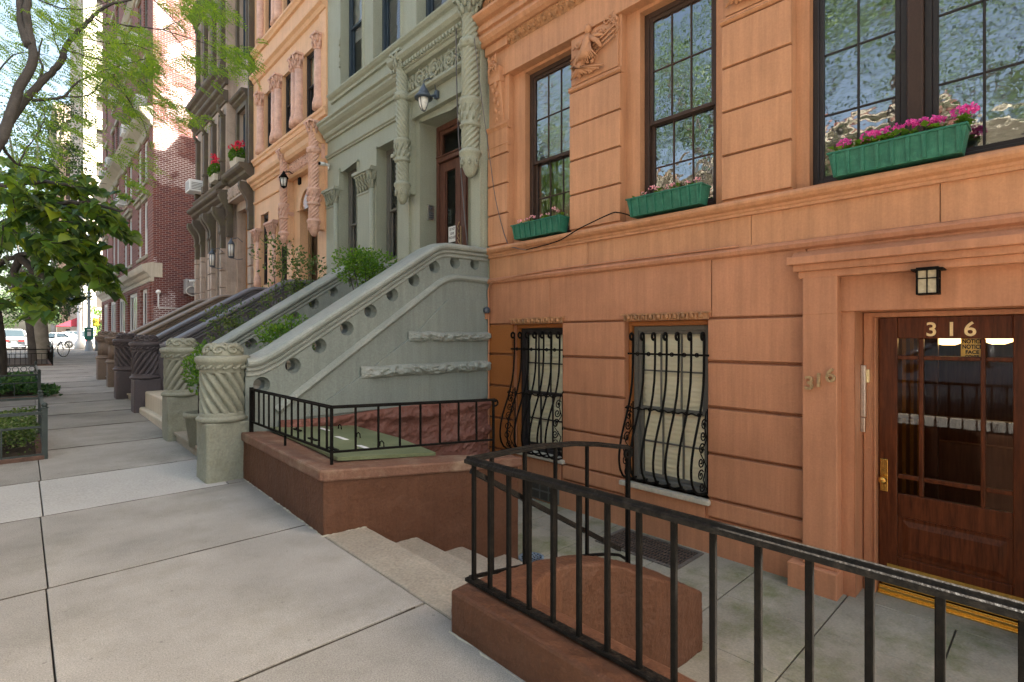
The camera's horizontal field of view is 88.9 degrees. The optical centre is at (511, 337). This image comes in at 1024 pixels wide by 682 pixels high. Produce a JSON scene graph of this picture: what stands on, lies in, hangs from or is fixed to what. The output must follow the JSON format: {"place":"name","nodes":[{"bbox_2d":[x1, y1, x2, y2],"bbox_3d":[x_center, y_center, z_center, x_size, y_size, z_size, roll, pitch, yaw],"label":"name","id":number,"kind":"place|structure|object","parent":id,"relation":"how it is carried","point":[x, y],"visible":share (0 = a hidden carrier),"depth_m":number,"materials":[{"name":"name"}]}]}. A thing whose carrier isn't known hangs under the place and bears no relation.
{"place":"outdoors","nodes":[
{"label":"outdoors","id":0,"kind":"place"},
{"bbox_2d":[5,329,26,348],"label":"parked car","id":1,"kind":"object","parent":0,"point":[15,336],"visible":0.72,"depth_m":43.78,"materials":[{"name":"white paint"}]},
{"bbox_2d":[0,0,69,332],"label":"sky","id":2,"kind":"structure","parent":0,"point":[61,90],"materials":[{"name":"white"}]},
{"bbox_2d":[26,333,85,347],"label":"parked car","id":3,"kind":"object","parent":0,"point":[70,339],"visible":0.27,"depth_m":49.22,"materials":[{"name":"white paint"}]},
{"bbox_2d":[0,348,524,681],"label":"sidewalk","id":4,"kind":"structure","parent":0,"point":[235,612],"depth_m":2.78,"materials":[{"name":"concrete"}]},
{"bbox_2d":[0,391,33,396],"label":"bed soil","id":5,"kind":"structure","parent":4,"relation":"on","point":[6,394],"depth_m":10.51,"materials":[{"name":"brown soil"}]},
{"bbox_2d":[0,370,37,394],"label":"ivy","id":6,"kind":"object","parent":5,"relation":"on","point":[24,387],"visible":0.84,"depth_m":10.36,"materials":[{"name":"green plant"}]},
{"bbox_2d":[0,156,142,391],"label":"catalpa tree","id":7,"kind":"object","parent":5,"relation":"on","point":[72,244],"visible":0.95,"depth_m":7.78,"materials":[{"name":"green plant"}]},
{"bbox_2d":[2,436,35,457],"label":"bed soil","id":8,"kind":"structure","parent":4,"relation":"on","point":[13,452],"depth_m":5.85,"materials":[{"name":"brown soil"}]},
{"bbox_2d":[0,406,39,454],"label":"boxwood","id":9,"kind":"object","parent":8,"relation":"on","point":[15,422],"visible":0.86,"depth_m":5.82,"materials":[{"name":"green plant"}]},
{"bbox_2d":[0,0,268,232],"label":"locust tree","id":10,"kind":"object","parent":8,"relation":"on","point":[20,99],"visible":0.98,"depth_m":6.99,"materials":[{"name":"green plant"}]},
{"bbox_2d":[0,361,40,398],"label":"bed fence","id":11,"kind":"object","parent":4,"relation":"on","point":[37,372],"visible":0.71,"depth_m":10.28,"materials":[{"name":"black metal"}]},
{"bbox_2d":[0,390,48,464],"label":"bed fence","id":12,"kind":"object","parent":4,"relation":"on","point":[41,451],"visible":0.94,"depth_m":5.61,"materials":[{"name":"black metal"}]},
{"bbox_2d":[8,358,48,364],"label":"bed soil","id":13,"kind":"structure","parent":4,"relation":"on","point":[24,361],"depth_m":19.80,"materials":[{"name":"brown soil"}]},
{"bbox_2d":[0,187,81,363],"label":"street tree","id":14,"kind":"object","parent":13,"relation":"on","point":[31,342],"visible":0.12,"depth_m":19.36,"materials":[{"name":"green plant"}]},
{"bbox_2d":[0,83,96,358],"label":"street tree","id":15,"kind":"object","parent":13,"relation":"on","point":[41,333],"visible":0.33,"depth_m":24.86,"materials":[{"name":"green plant"}]},
{"bbox_2d":[6,345,52,365],"bbox_3d":[-18.722,0.631,19.663,1.990,0.828,4.970,0,0,-43],"label":"bed fence","id":16,"kind":"object","parent":4,"relation":"on","point":[49,359],"visible":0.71,"depth_m":18.47,"materials":[{"name":"black metal"}]},
{"bbox_2d":[31,382,62,396],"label":"ivy","id":17,"kind":"object","parent":4,"relation":"on","point":[50,389],"visible":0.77,"depth_m":10.56,"materials":[{"name":"green plant"}]},
{"bbox_2d":[49,336,69,356],"bbox_3d":[-20.842,0.417,23.712,1.638,0.941,0.497,0,0,0],"label":"bicycle","id":18,"kind":"object","parent":4,"relation":"on","point":[52,338],"visible":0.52,"depth_m":23.71,"materials":[{"name":"metal"}]},
{"bbox_2d":[74,291,84,348],"bbox_3d":[-32.611,-3.620,39.345,0.640,9.000,0.640,0,0,-43],"label":"street lamp post","id":19,"kind":"object","parent":4,"relation":"on","point":[79,343],"visible":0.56,"depth_m":39.23,"materials":[{"name":"white metal"}]},
{"bbox_2d":[80,216,92,349],"bbox_3d":[-29.066,-3.744,34.467,2.170,9.249,0.454,0,0,-43],"label":"street lamp","id":20,"kind":"object","parent":4,"relation":"on","point":[88,312],"visible":0.2,"depth_m":34.97,"materials":[{"name":"grey metal"}]},
{"bbox_2d":[84,327,92,350],"bbox_3d":[-27.452,0.140,33.834,0.490,1.580,0.400,0,0,-43],"label":"mailbox","id":21,"kind":"object","parent":4,"relation":"on","point":[88,334],"visible":0.94,"depth_m":33.72,"materials":[{"name":"green paint"}]},
{"bbox_2d":[0,459,226,522],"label":"sidewalk patch","id":22,"kind":"object","parent":4,"relation":"on","point":[22,501],"visible":0.69,"depth_m":4.61,"materials":[{"name":"concrete"}]},
{"bbox_2d":[139,390,162,428],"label":"front yard wall","id":23,"kind":"structure","parent":4,"relation":"on","point":[151,410],"depth_m":8.13,"materials":[{"name":"beige stone"}]},
{"bbox_2d":[94,294,232,386],"bbox_3d":[-9.136,0.523,14.317,3.460,3.393,2.750,0,0,-43],"label":"stoop","id":24,"kind":"object","parent":4,"relation":"on","point":[104,358],"visible":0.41,"depth_m":13.70,"materials":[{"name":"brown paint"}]},
{"bbox_2d":[112,279,314,412],"bbox_3d":[-5.877,0.513,10.772,3.580,3.413,2.680,0,0,-43],"label":"stoop","id":25,"kind":"object","parent":4,"relation":"on","point":[138,367],"visible":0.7,"depth_m":9.86,"materials":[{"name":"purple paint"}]},
{"bbox_2d":[199,299,256,346],"bbox_3d":[-4.267,0.318,7.933,0.933,1.809,0.730,0,0,-43],"label":"potted shrub","id":26,"kind":"object","parent":4,"relation":"on","point":[237,323],"visible":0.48,"depth_m":7.82,"materials":[{"name":"green plant"}]},
{"bbox_2d":[247,232,327,327],"bbox_3d":[-3.521,-0.267,8.279,1.247,2.778,0.547,0,0,-43],"label":"potted shrub","id":27,"kind":"object","parent":4,"relation":"on","point":[297,271],"visible":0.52,"depth_m":8.27,"materials":[{"name":"green plant"}]},
{"bbox_2d":[160,243,491,483],"bbox_3d":[-2.405,0.491,6.992,3.710,3.458,2.804,0,0,-43],"label":"stoop","id":28,"kind":"object","parent":4,"relation":"on","point":[412,327],"visible":0.6,"depth_m":6.22,"materials":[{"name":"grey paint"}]},
{"bbox_2d":[183,410,198,447],"bbox_3d":[-3.503,1.030,5.905,0.380,0.380,0.380,0,0,-43],"label":"plant pot","id":29,"kind":"object","parent":28,"relation":"on","point":[190,421],"visible":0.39,"depth_m":5.76,"materials":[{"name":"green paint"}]},
{"bbox_2d":[180,339,206,413],"bbox_3d":[-3.525,0.518,5.941,0.381,1.009,0.778,0,0,-43],"label":"potted shrub","id":30,"kind":"object","parent":29,"relation":"in","point":[192,381],"visible":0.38,"depth_m":5.85,"materials":[{"name":"green plant"}]},
{"bbox_2d":[254,312,315,369],"bbox_3d":[-2.598,0.259,6.028,0.681,1.126,0.517,0,0,-43],"label":"potted shrub","id":31,"kind":"object","parent":28,"relation":"on","point":[277,328],"visible":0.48,"depth_m":5.96,"materials":[{"name":"green plant"}]},
{"bbox_2d":[331,245,397,289],"bbox_3d":[-1.928,-0.573,6.771,0.990,1.292,0.612,0,0,-43],"label":"potted shrub","id":32,"kind":"object","parent":28,"relation":"on","point":[366,271],"visible":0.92,"depth_m":6.65,"materials":[{"name":"green plant"}]},
{"bbox_2d":[206,479,521,681],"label":"mortar crust","id":33,"kind":"object","parent":4,"relation":"on","point":[452,633],"visible":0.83,"depth_m":3.57},
{"bbox_2d":[518,498,1017,681],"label":"areaway paving","id":34,"kind":"structure","parent":0,"point":[904,643],"depth_m":3.56,"materials":[{"name":"grey concrete"}]},
{"bbox_2d":[241,431,521,559],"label":"areaway wall","id":35,"kind":"structure","parent":34,"relation":"on","point":[427,499],"depth_m":4.01,"materials":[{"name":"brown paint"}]},
{"bbox_2d":[271,424,435,460],"bbox_3d":[-1.502,0.931,4.795,1.010,0.144,1.840,0,0,-43],"label":"cellar hatch","id":36,"kind":"object","parent":35,"relation":"on","point":[343,437],"visible":0.69,"depth_m":4.53,"materials":[{"name":"green paint"}]},
{"bbox_2d":[249,387,498,464],"bbox_3d":[-1.423,0.750,4.291,2.456,0.540,1.075,0,0,11],"label":"iron railing","id":37,"kind":"object","parent":35,"relation":"on","point":[252,391],"visible":1,"depth_m":4.18,"materials":[{"name":"black metal"}]},
{"bbox_2d":[325,527,522,620],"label":"areaway steps","id":38,"kind":"structure","parent":34,"relation":"on","point":[430,575],"depth_m":3.25,"materials":[{"name":"stone"}]},
{"bbox_2d":[518,552,543,561],"bbox_3d":[0.177,2.014,4.784,0.240,0.009,0.240,0,0,-43],"label":"floor drain","id":39,"kind":"object","parent":34,"relation":"on","point":[536,556],"visible":0.53,"depth_m":4.79,"materials":[{"name":"metal"}]},
{"bbox_2d":[451,555,702,681],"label":"areaway wall","id":40,"kind":"structure","parent":34,"relation":"on","point":[522,645],"depth_m":2.44,"materials":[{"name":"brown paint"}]},
{"bbox_2d":[464,441,1023,681],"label":"iron railing","id":41,"kind":"object","parent":40,"relation":"on","point":[941,591],"visible":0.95,"depth_m":1.78,"materials":[{"name":"black metal"}]},
{"bbox_2d":[595,528,703,569],"bbox_3d":[1.306,2.019,5.016,0.500,0.022,0.890,0,0,-43],"label":"floor grate","id":42,"kind":"object","parent":34,"relation":"on","point":[656,550],"visible":0.63,"depth_m":4.94,"materials":[{"name":"grey metal"}]},
{"bbox_2d":[472,0,1023,633],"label":"row house","id":43,"kind":"structure","parent":34,"relation":"on","point":[800,304],"depth_m":4.59,"materials":[{"name":"stone"}]},
{"bbox_2d":[474,38,525,249],"bbox_3d":[-0.119,-2.538,6.788,0.831,2.908,0.220,0,0,32],"label":"hanging cable","id":44,"kind":"object","parent":43,"relation":"hanging from","point":[488,147],"visible":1,"depth_m":6.87,"materials":[{"name":"black rubber"}]},
{"bbox_2d":[499,331,562,459],"bbox_3d":[0.222,0.691,6.413,0.321,1.533,0.890,0,0,-43],"label":"window grille","id":45,"kind":"object","parent":43,"relation":"attached to","point":[523,393],"depth_m":6.38,"materials":[{"name":"black metal"}]},
{"bbox_2d":[510,214,569,240],"bbox_3d":[0.336,-1.337,6.411,0.208,0.189,0.830,0,0,-43],"label":"window box","id":46,"kind":"object","parent":43,"relation":"on","point":[544,227],"visible":0.89,"depth_m":6.29,"materials":[{"name":"green plastic"}]},
{"bbox_2d":[517,206,563,222],"bbox_3d":[0.331,-1.486,6.402,0.179,0.134,0.795,0,0,-42],"label":"geranium","id":47,"kind":"object","parent":46,"relation":"on","point":[545,215],"visible":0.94,"depth_m":6.35,"materials":[{"name":"pink plant"}]},
{"bbox_2d":[522,328,563,455],"bbox_3d":[0.421,0.665,6.622,0.100,1.570,0.790,0,0,-43],"label":"window","id":48,"kind":"structure","parent":43,"relation":"in","point":[555,342],"depth_m":6.69,"materials":[{"name":"paint"}]},
{"bbox_2d":[532,483,558,504],"bbox_3d":[0.350,1.885,6.445,0.030,0.230,0.600,0,0,-43],"label":"air brick","id":49,"kind":"object","parent":43,"relation":"attached to","point":[541,492],"visible":0.42,"depth_m":6.41,"materials":[{"name":"grey paint"}]},
{"bbox_2d":[530,54,570,231],"bbox_3d":[0.547,-2.350,6.561,0.100,2.180,0.840,0,0,-43],"label":"window","id":50,"kind":"structure","parent":43,"relation":"in","point":[550,127],"depth_m":6.67,"materials":[{"name":"glass"}]},
{"bbox_2d":[526,212,629,249],"bbox_3d":[0.699,-1.216,5.968,1.473,0.262,0.074,0,0,42],"label":"sagging cable","id":51,"kind":"object","parent":43,"relation":"attached to","point":[578,229],"visible":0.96,"depth_m":5.86,"materials":[{"name":"black rubber"}]},
{"bbox_2d":[487,245,738,448],"bbox_3d":[0.840,0.345,5.894,0.038,2.350,3.426,0,0,-43],"label":"wall conduit","id":52,"kind":"object","parent":43,"relation":"attached to","point":[678,253],"depth_m":5.76,"materials":[{"name":"metal"}]},
{"bbox_2d":[618,332,708,495],"bbox_3d":[1.457,0.711,5.103,0.321,1.533,0.890,0,0,-43],"label":"window grille","id":53,"kind":"object","parent":43,"relation":"attached to","point":[678,355],"depth_m":5.05,"materials":[{"name":"black metal"}]},
{"bbox_2d":[625,182,711,218],"bbox_3d":[1.526,-1.337,5.148,0.208,0.189,0.830,0,0,-43],"label":"window box","id":54,"kind":"object","parent":43,"relation":"on","point":[690,196],"visible":1,"depth_m":5.05,"materials":[{"name":"green plastic"}]},
{"bbox_2d":[632,177,699,196],"bbox_3d":[1.532,-1.473,5.155,0.206,0.108,0.711,0,0,-43],"label":"geranium","id":55,"kind":"object","parent":54,"relation":"on","point":[659,188],"visible":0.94,"depth_m":5.10,"materials":[{"name":"pink plant"}]},
{"bbox_2d":[634,325,707,494],"bbox_3d":[1.634,0.700,5.335,0.100,1.640,0.854,0,0,-43],"label":"window","id":56,"kind":"structure","parent":43,"relation":"in","point":[697,363],"depth_m":5.38,"materials":[{"name":"glass"}]},
{"bbox_2d":[645,0,715,205],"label":"window","id":57,"kind":"structure","parent":43,"relation":"in","point":[650,19],"depth_m":5.40,"materials":[{"name":"brown paint"}]},
{"bbox_2d":[813,0,906,184],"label":"window","id":58,"kind":"structure","parent":43,"relation":"in","point":[860,46],"depth_m":4.24,"materials":[{"name":"glass"}]},
{"bbox_2d":[860,365,869,431],"bbox_3d":[2.817,0.485,4.159,0.085,0.530,0.049,0,0,-43],"label":"intercom panel","id":59,"kind":"object","parent":43,"relation":"attached to","point":[864,375],"visible":1,"depth_m":4.14,"materials":[{"name":"metal"}]},
{"bbox_2d":[826,121,971,179],"bbox_3d":[2.791,-1.337,3.805,0.208,0.189,0.830,0,0,-43],"label":"window box","id":60,"kind":"object","parent":43,"relation":"on","point":[931,145],"visible":1,"depth_m":3.72,"materials":[{"name":"green plastic"}]},
{"bbox_2d":[828,101,980,150],"bbox_3d":[2.804,-1.498,3.776,0.238,0.156,0.884,0,0,-43],"label":"geranium","id":61,"kind":"object","parent":60,"relation":"on","point":[938,119],"visible":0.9,"depth_m":3.69,"materials":[{"name":"pink plant"}]},
{"bbox_2d":[910,266,946,295],"bbox_3d":[2.903,-0.393,3.636,0.162,0.189,0.176,0,0,-43],"label":"wall lantern","id":62,"kind":"object","parent":43,"relation":"attached to","point":[928,280],"depth_m":3.59,"materials":[{"name":"black metal"}]},
{"bbox_2d":[939,339,960,344],"bbox_3d":[4.071,-0.285,4.867,0.260,0.710,0.260,0,0,-43],"label":"ceiling lamp","id":63,"kind":"object","parent":43,"relation":"hanging from","point":[949,341],"visible":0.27,"depth_m":4.79,"materials":[{"name":"white glass"}]},
{"bbox_2d":[878,314,1023,601],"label":"door","id":64,"kind":"structure","parent":43,"relation":"in","point":[981,548],"depth_m":3.86,"materials":[{"name":"brown wood"}]},
{"bbox_2d":[961,339,980,356],"bbox_3d":[3.358,0.069,3.807,0.005,0.178,0.125,0,0,-43],"label":"notice sign","id":65,"kind":"object","parent":64,"relation":"attached to","point":[970,347],"visible":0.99,"depth_m":3.81,"materials":[{"name":"gold metal"}]},
{"bbox_2d":[924,0,1023,155],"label":"window","id":66,"kind":"structure","parent":43,"relation":"in","point":[974,49],"depth_m":3.69,"materials":[{"name":"glass"}]},
{"bbox_2d":[986,339,1012,343],"bbox_3d":[5.056,-0.285,5.424,0.260,0.710,0.260,0,0,-43],"label":"ceiling lamp","id":67,"kind":"object","parent":43,"relation":"hanging from","point":[998,341],"visible":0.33,"depth_m":5.35,"materials":[{"name":"white glass"}]},
{"bbox_3d":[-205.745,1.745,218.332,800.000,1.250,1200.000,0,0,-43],"label":"ground","id":68,"kind":"structure","parent":0,"visible":0},
{"bbox_2d":[48,103,69,332],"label":"apartment building","id":69,"kind":"structure","parent":68,"relation":"on","point":[62,329],"depth_m":85.27,"materials":[{"name":"paint"}]},
{"bbox_2d":[69,0,101,344],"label":"apartment building","id":70,"kind":"structure","parent":68,"relation":"on","point":[96,302],"depth_m":61.28,"materials":[{"name":"beige stone"}]},
{"bbox_2d":[91,306,101,335],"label":"street tree","id":71,"kind":"object","parent":68,"relation":"on","point":[98,312],"visible":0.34,"depth_m":45.23,"materials":[{"name":"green plant"}]},
{"bbox_2d":[94,0,197,332],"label":"apartment building","id":72,"kind":"structure","parent":68,"relation":"on","point":[162,258],"depth_m":20.75,"materials":[{"name":"red brick"},{"name":"dark red brick"},{"name":"beige stone"}]},
{"bbox_2d":[111,302,114,331],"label":"window","id":73,"kind":"structure","parent":72,"relation":"in","point":[112,303],"depth_m":28.95,"materials":[{"name":"grey glass"}]},
{"bbox_2d":[120,299,124,332],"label":"window","id":74,"kind":"structure","parent":72,"relation":"in","point":[122,303],"depth_m":26.41,"materials":[{"name":"grey glass"}]},
{"bbox_2d":[130,293,136,330],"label":"window","id":75,"kind":"structure","parent":72,"relation":"in","point":[133,298],"depth_m":23.86,"materials":[{"name":"white glass"}]},
{"bbox_2d":[143,289,146,324],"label":"window","id":76,"kind":"structure","parent":72,"relation":"in","point":[144,291],"depth_m":21.75,"materials":[{"name":"grey glass"}]},
{"bbox_2d":[145,202,146,253],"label":"window","id":77,"kind":"structure","parent":72,"relation":"in","point":[146,202],"depth_m":21.51,"materials":[{"name":"white paint"}]},
{"bbox_2d":[183,279,197,295],"bbox_3d":[-12.356,-1.753,20.930,1.378,1.147,0.568,0,0,-43],"label":"air conditioner","id":78,"kind":"object","parent":72,"relation":"attached to","point":[188,288],"depth_m":20.46,"materials":[{"name":"grey metal"}]},
{"bbox_2d":[185,0,254,300],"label":"row house","id":79,"kind":"structure","parent":68,"relation":"on","point":[221,213],"depth_m":15.57,"materials":[{"name":"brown stone"}]},
{"bbox_2d":[185,179,202,194],"bbox_3d":[-10.594,-5.030,17.495,0.524,0.380,0.604,0,0,-43],"label":"air conditioner","id":80,"kind":"object","parent":79,"relation":"attached to","point":[193,186],"visible":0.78,"depth_m":17.27,"materials":[{"name":"white paint"}]},
{"bbox_2d":[207,153,219,184],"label":"potted geranium","id":81,"kind":"object","parent":79,"relation":"on","point":[213,177],"visible":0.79,"depth_m":15.60,"materials":[{"name":"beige plant"}]},
{"bbox_2d":[209,248,222,268],"bbox_3d":[-8.717,-2.336,15.373,0.380,0.628,0.170,0,0,-24],"label":"wall lantern","id":82,"kind":"object","parent":79,"relation":"attached to","point":[212,259],"depth_m":15.29,"materials":[{"name":"blue metal"}]},
{"bbox_2d":[228,237,242,259],"bbox_3d":[-7.635,-2.456,14.400,0.380,0.628,0.170,0,0,-24],"label":"wall lantern","id":83,"kind":"object","parent":79,"relation":"attached to","point":[231,245],"depth_m":14.31,"materials":[{"name":"blue metal"}]},
{"bbox_2d":[228,140,244,167],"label":"potted geranium","id":84,"kind":"object","parent":79,"relation":"on","point":[233,158],"visible":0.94,"depth_m":14.80,"materials":[{"name":"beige plant"}]},
{"bbox_2d":[227,180,246,204],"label":"air conditioner","id":85,"kind":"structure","parent":79,"relation":"in","point":[235,196],"depth_m":14.96,"materials":[{"name":"white metal"}]},
{"bbox_2d":[243,0,246,55],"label":"window","id":86,"kind":"structure","parent":79,"relation":"in","point":[243,0],"depth_m":15.41,"materials":[{"name":"glass"}]},
{"bbox_2d":[246,215,248,288],"bbox_3d":[-7.591,-2.030,15.244,0.100,3.300,1.100,0,0,-43],"label":"door","id":87,"kind":"structure","parent":79,"relation":"in","point":[246,215],"depth_m":15.60,"materials":[{"name":"orange wood"}]},
{"bbox_2d":[247,0,327,286],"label":"row house","id":88,"kind":"structure","parent":68,"relation":"on","point":[290,105],"depth_m":12.24,"materials":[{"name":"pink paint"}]},
{"bbox_2d":[264,214,267,284],"bbox_3d":[-6.448,-2.330,13.861,0.100,1.900,0.580,0,0,-43],"label":"window","id":89,"kind":"structure","parent":88,"relation":"in","point":[266,216],"depth_m":14.02,"materials":[{"name":"paint"}]},
{"bbox_2d":[268,93,271,146],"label":"window","id":90,"kind":"structure","parent":88,"relation":"in","point":[269,96],"depth_m":13.80,"materials":[{"name":"glass"}]},
{"bbox_2d":[286,73,290,132],"bbox_3d":[-5.296,-5.680,12.638,0.100,1.500,0.780,0,0,-43],"label":"window","id":91,"kind":"structure","parent":88,"relation":"in","point":[288,79],"depth_m":12.86,"materials":[{"name":"glass"}]},
{"bbox_2d":[279,171,300,188],"bbox_3d":[-5.068,-3.596,11.917,0.473,0.412,0.203,0,0,-21],"label":"wall lantern","id":92,"kind":"object","parent":88,"relation":"attached to","point":[283,177],"depth_m":11.84,"materials":[{"name":"black metal"}]},
{"bbox_2d":[307,50,313,116],"bbox_3d":[-4.405,-5.680,11.692,0.100,1.500,0.780,0,0,-43],"label":"window","id":93,"kind":"structure","parent":88,"relation":"in","point":[311,56],"depth_m":11.91,"materials":[{"name":"glass"}]},
{"bbox_2d":[308,230,317,279],"bbox_3d":[-4.392,-1.680,11.828,0.070,2.500,1.000,0,0,-43],"label":"door","id":94,"kind":"structure","parent":88,"relation":"in","point":[310,238],"depth_m":12.12,"materials":[{"name":"brown wood"}]},
{"bbox_2d":[316,0,489,416],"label":"row house","id":95,"kind":"structure","parent":68,"relation":"on","point":[395,162],"depth_m":8.61,"materials":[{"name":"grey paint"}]},
{"bbox_2d":[348,169,356,259],"bbox_3d":[-3.047,-2.345,10.375,0.100,2.030,0.760,0,0,-43],"label":"window","id":96,"kind":"structure","parent":95,"relation":"in","point":[352,227],"depth_m":10.57,"materials":[{"name":"grey paint"}]},
{"bbox_2d":[349,0,361,77],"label":"window","id":97,"kind":"structure","parent":95,"relation":"in","point":[355,29],"depth_m":10.51,"materials":[{"name":"glass"}]},
{"bbox_2d":[382,0,399,50],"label":"window","id":98,"kind":"structure","parent":95,"relation":"in","point":[390,8],"depth_m":9.54,"materials":[{"name":"glass"}]},
{"bbox_2d":[386,148,396,260],"bbox_3d":[-2.025,-2.365,9.290,0.100,2.070,0.700,0,0,-43],"label":"window","id":99,"kind":"structure","parent":95,"relation":"in","point":[391,214],"depth_m":9.46,"materials":[{"name":"grey paint"}]},
{"bbox_2d":[414,77,438,111],"bbox_3d":[-1.296,-3.651,7.848,0.358,0.532,0.280,0,0,-43],"label":"wall lamp","id":100,"kind":"object","parent":95,"relation":"attached to","point":[423,96],"visible":1,"depth_m":7.78,"materials":[{"name":"blue metal"}]},
{"bbox_2d":[427,205,433,220],"bbox_3d":[-1.317,-2.030,8.484,0.120,0.240,0.045,0,0,-43],"label":"door keypad","id":101,"kind":"object","parent":95,"relation":"attached to","point":[430,212],"depth_m":8.47,"materials":[{"name":"metal"}]},
{"bbox_2d":[426,0,446,16],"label":"window","id":102,"kind":"structure","parent":95,"relation":"in","point":[431,5],"depth_m":8.52,"materials":[{"name":"glass"}]},
{"bbox_2d":[449,226,454,242],"bbox_3d":[-0.953,-1.655,8.342,0.006,0.250,0.210,0,0,-43],"label":"paper notice","id":103,"kind":"object","parent":95,"relation":"attached to","point":[451,233],"visible":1,"depth_m":8.35,"materials":[{"name":"white paper"}]},
{"bbox_2d":[456,29,467,244],"bbox_3d":[-0.686,-2.729,7.340,0.215,3.520,0.087,0,0,-6],"label":"door cable","id":104,"kind":"object","parent":95,"relation":"attached to","point":[458,138],"depth_m":7.33,"materials":[{"name":"black rubber"}]},
{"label":"far sidewalk","id":105,"kind":"structure","parent":0,"visible":0},
{"bbox_2d":[0,289,62,328],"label":"street tree","id":106,"kind":"object","parent":105,"relation":"on","point":[9,319],"visible":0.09,"depth_m":55.04,"materials":[{"name":"green plant"}]},
{"bbox_2d":[55,316,82,332],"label":"awning","id":107,"kind":"object","parent":105,"relation":"on","point":[72,323],"visible":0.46,"depth_m":60.57,"materials":[{"name":"red fabric"}]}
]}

